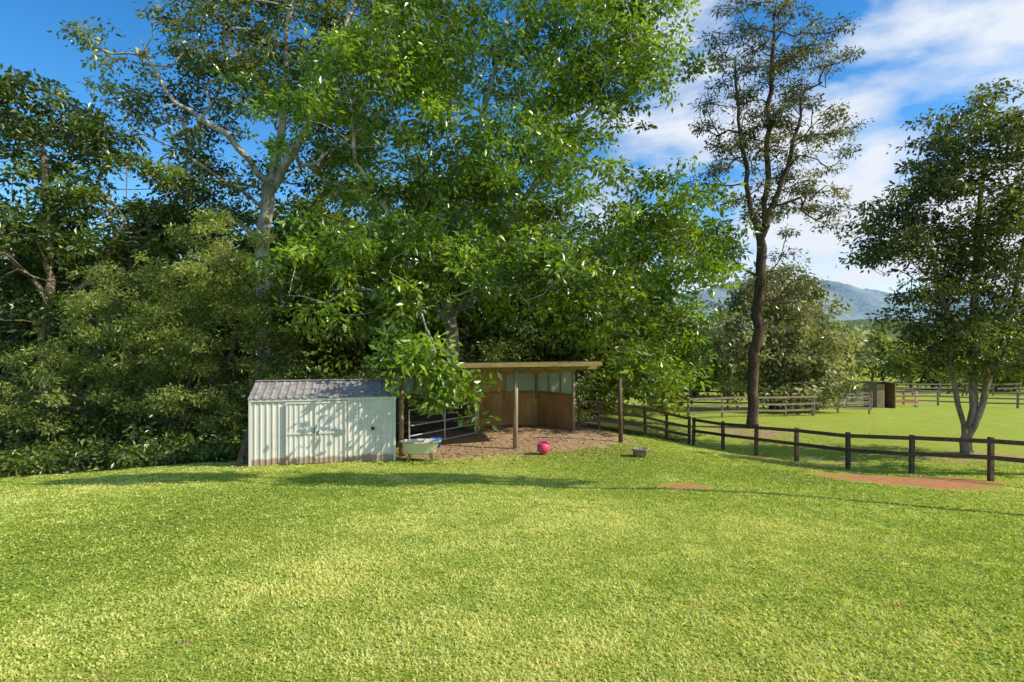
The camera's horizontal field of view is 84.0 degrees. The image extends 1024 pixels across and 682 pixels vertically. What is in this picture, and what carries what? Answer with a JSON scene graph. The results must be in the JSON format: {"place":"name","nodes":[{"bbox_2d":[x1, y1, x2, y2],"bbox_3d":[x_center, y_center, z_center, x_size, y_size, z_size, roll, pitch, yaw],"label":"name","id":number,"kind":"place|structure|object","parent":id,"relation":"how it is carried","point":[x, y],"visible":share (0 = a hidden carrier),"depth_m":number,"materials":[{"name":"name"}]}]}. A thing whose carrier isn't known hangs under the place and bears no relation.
{"place":"outdoors","nodes":[
{"label":"outdoors","id":0,"kind":"place"},
{"bbox_2d":[0,360,1023,681],"bbox_3d":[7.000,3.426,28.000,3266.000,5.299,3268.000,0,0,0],"label":"ground","id":1,"kind":"structure","parent":0,"point":[1002,418],"depth_m":6.65,"materials":[{"name":"green plant"}]},
{"bbox_2d":[0,63,221,443],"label":"dark broadleaf tree","id":2,"kind":"object","parent":1,"relation":"on","point":[22,235],"visible":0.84,"depth_m":23.44,"materials":[{"name":"green plant"}]},
{"bbox_2d":[0,201,311,462],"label":"feathery tree","id":3,"kind":"object","parent":1,"relation":"on","point":[161,373],"visible":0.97,"depth_m":18.31,"materials":[{"name":"green plant"}]},
{"bbox_2d":[235,427,247,466],"bbox_3d":[-6.816,2.475,14.915,0.258,1.763,1.218,0,0,14],"label":"leaning board","id":4,"kind":"object","parent":1,"relation":"on","point":[242,452],"visible":0.11,"depth_m":14.60,"materials":[{"name":"grey wood"}]},
{"bbox_2d":[47,0,472,376],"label":"tall gum tree","id":5,"kind":"object","parent":1,"relation":"on","point":[272,181],"visible":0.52,"depth_m":26.51,"materials":[{"name":"green plant"}]},
{"bbox_2d":[0,336,611,476],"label":"understory shrubs","id":6,"kind":"object","parent":1,"relation":"on","point":[100,429],"visible":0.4,"depth_m":17.76,"materials":[{"name":"green plant"}]},
{"bbox_2d":[248,378,395,466],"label":"garden shed","id":7,"kind":"structure","parent":1,"relation":"on","point":[309,421],"depth_m":14.80,"materials":[{"name":"metal"}]},
{"bbox_2d":[0,146,720,437],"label":"background forest","id":8,"kind":"object","parent":1,"relation":"on","point":[331,350],"visible":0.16,"depth_m":31.96,"materials":[{"name":"green plant"}]},
{"bbox_2d":[399,439,440,461],"bbox_3d":[-2.450,2.957,15.200,1.120,0.595,0.616,0,0,0],"label":"water trough","id":9,"kind":"object","parent":1,"relation":"on","point":[420,447],"visible":0.96,"depth_m":15.02,"materials":[{"name":"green ceramic"}]},
{"bbox_2d":[430,437,441,447],"bbox_3d":[-2.280,3.055,17.100,0.370,0.270,0.370,0,0,0],"label":"blue bucket","id":10,"kind":"object","parent":1,"relation":"on","point":[439,443],"visible":0.41,"depth_m":17.08,"materials":[{"name":"blue plastic"}]},
{"bbox_2d":[203,0,766,431],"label":"spreading shade tree","id":11,"kind":"object","parent":1,"relation":"on","point":[474,179],"visible":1,"depth_m":19.43,"materials":[{"name":"green plant"}]},
{"bbox_2d":[379,361,601,455],"bbox_3d":[-0.858,2.022,18.904,6.780,2.859,5.415,0,0,-17],"label":"horse shelter","id":12,"kind":"object","parent":1,"relation":"on","point":[523,402],"visible":0.55,"depth_m":20.75,"materials":[{"name":"wood"}]},
{"bbox_2d":[408,401,475,439],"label":"pipe gate","id":13,"kind":"structure","parent":12,"relation":"attached to","point":[409,425],"depth_m":17.74,"materials":[{"name":"grey metal"}]},
{"bbox_2d":[389,373,571,399],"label":"window frames","id":14,"kind":"structure","parent":12,"relation":"in","point":[536,391],"depth_m":21.25,"materials":[{"name":"brown wood"}]},
{"bbox_2d":[0,431,1023,681],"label":"lawn grass","id":15,"kind":"structure","parent":1,"relation":"on","point":[138,513],"depth_m":5.33,"materials":[{"name":"green plant"}]},
{"bbox_2d":[537,440,549,453],"bbox_3d":[0.880,2.957,15.900,0.358,0.405,0.358,0,0,0],"label":"horse ball","id":16,"kind":"object","parent":1,"relation":"on","point":[543,446],"visible":1,"depth_m":15.78,"materials":[{"name":"pink plastic"}]},
{"bbox_2d":[197,418,896,471],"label":"fallen leaves","id":17,"kind":"object","parent":1,"relation":"on","point":[520,440],"visible":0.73,"depth_m":17.27,"materials":[{"name":"brown plant"}]},
{"bbox_2d":[618,378,622,442],"bbox_3d":[3.427,2.290,17.955,0.165,2.222,0.150,0,0,0],"label":"timber post","id":18,"kind":"object","parent":1,"relation":"on","point":[620,427],"visible":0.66,"depth_m":17.90,"materials":[{"name":"brown wood"}]},
{"bbox_2d":[577,399,690,443],"bbox_3d":[4.734,3.249,22.057,5.731,2.345,0.551,0,0,-30],"label":"paddock fence","id":19,"kind":"object","parent":1,"relation":"on","point":[598,411],"visible":0.75,"depth_m":22.07,"materials":[{"name":"brown wood"}]},
{"bbox_2d":[632,447,646,456],"bbox_3d":[3.480,3.029,15.500,0.410,0.210,0.410,0,0,0],"label":"feed tub","id":20,"kind":"object","parent":1,"relation":"on","point":[639,451],"visible":1,"depth_m":15.37,"materials":[{"name":"rubber"}]},
{"bbox_2d":[687,395,814,417],"bbox_3d":[13.252,3.717,31.183,8.394,1.481,0.169,0,0,-17],"label":"yard fence","id":21,"kind":"object","parent":1,"relation":"on","point":[785,404],"visible":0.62,"depth_m":30.93,"materials":[{"name":"wood"}]},
{"bbox_2d":[655,390,872,409],"bbox_3d":[16.824,4.009,37.994,14.549,1.534,0.166,0,0,0],"label":"yard fence","id":22,"kind":"object","parent":1,"relation":"on","point":[871,400],"visible":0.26,"depth_m":37.91,"materials":[{"name":"wood"}]},
{"bbox_2d":[677,0,874,428],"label":"silky oak tree","id":23,"kind":"object","parent":1,"relation":"on","point":[760,294],"visible":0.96,"depth_m":26.77,"materials":[{"name":"green plant"}]},
{"bbox_2d":[689,257,884,412],"bbox_3d":[16.964,-0.041,35.977,12.312,10.562,7.928,0,0,0],"label":"grey leaved tree","id":24,"kind":"object","parent":1,"relation":"on","point":[810,368],"visible":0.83,"depth_m":34.32,"materials":[{"name":"green plant"}]},
{"bbox_2d":[810,395,812,415],"bbox_3d":[18.430,3.904,35.086,0.188,1.577,5.661,0,0,26],"label":"yard fence","id":25,"kind":"object","parent":1,"relation":"on","point":[811,399],"visible":0.31,"depth_m":32.59,"materials":[{"name":"wood"}]},
{"bbox_2d":[604,300,1023,399],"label":"distant trees","id":26,"kind":"object","parent":1,"relation":"on","point":[894,366],"visible":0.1,"depth_m":57.85,"materials":[{"name":"green plant"}]},
{"bbox_2d":[805,394,870,413],"bbox_3d":[19.600,3.889,34.201,4.117,1.466,0.170,0,0,-6],"label":"yard fence","id":27,"kind":"object","parent":1,"relation":"on","point":[868,402],"visible":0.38,"depth_m":34.19,"materials":[{"name":"wood"}]},
{"bbox_2d":[675,382,1023,395],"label":"boundary fence","id":28,"kind":"object","parent":1,"relation":"on","point":[939,388],"visible":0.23,"depth_m":53.09,"materials":[{"name":"wood"}]},
{"bbox_2d":[692,417,1023,480],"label":"paddock fence","id":29,"kind":"object","parent":1,"relation":"on","point":[990,456],"visible":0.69,"depth_m":16.80,"materials":[{"name":"brown wood"}]},
{"bbox_2d":[863,381,899,407],"bbox_3d":[26.041,3.785,40.309,1.652,2.030,1.852,0,0,-3],"label":"field shelter","id":30,"kind":"object","parent":1,"relation":"on","point":[884,394],"visible":0.71,"depth_m":39.84,"materials":[{"name":"wood"}]},
{"bbox_2d":[896,391,919,406],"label":"horse jump","id":31,"kind":"object","parent":1,"relation":"on","point":[916,396],"visible":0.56,"depth_m":41.38,"materials":[{"name":"grey paint"}]},
{"bbox_2d":[835,77,1023,453],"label":"round crowned tree","id":32,"kind":"object","parent":1,"relation":"on","point":[941,182],"visible":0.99,"depth_m":19.50,"materials":[{"name":"green plant"}]},
{"bbox_2d":[896,389,1023,407],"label":"yard fence","id":33,"kind":"object","parent":1,"relation":"on","point":[1017,399],"visible":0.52,"depth_m":43.10,"materials":[{"name":"wood"}]},
{"bbox_2d":[0,0,1023,304],"label":"sky","id":34,"kind":"structure","parent":0,"point":[920,55],"materials":[{"name":"blue"}]},
{"bbox_2d":[138,280,1022,328],"bbox_3d":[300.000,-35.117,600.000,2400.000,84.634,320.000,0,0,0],"label":"hills","id":35,"kind":"structure","parent":0,"point":[866,300],"depth_m":604.13,"materials":[{"name":"green plant"}]},
{"bbox_2d":[210,308,1022,358],"bbox_3d":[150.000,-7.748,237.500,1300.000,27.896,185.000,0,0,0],"label":"hills","id":36,"kind":"structure","parent":0,"point":[858,323],"depth_m":270.94,"materials":[{"name":"green plant"}]}
]}

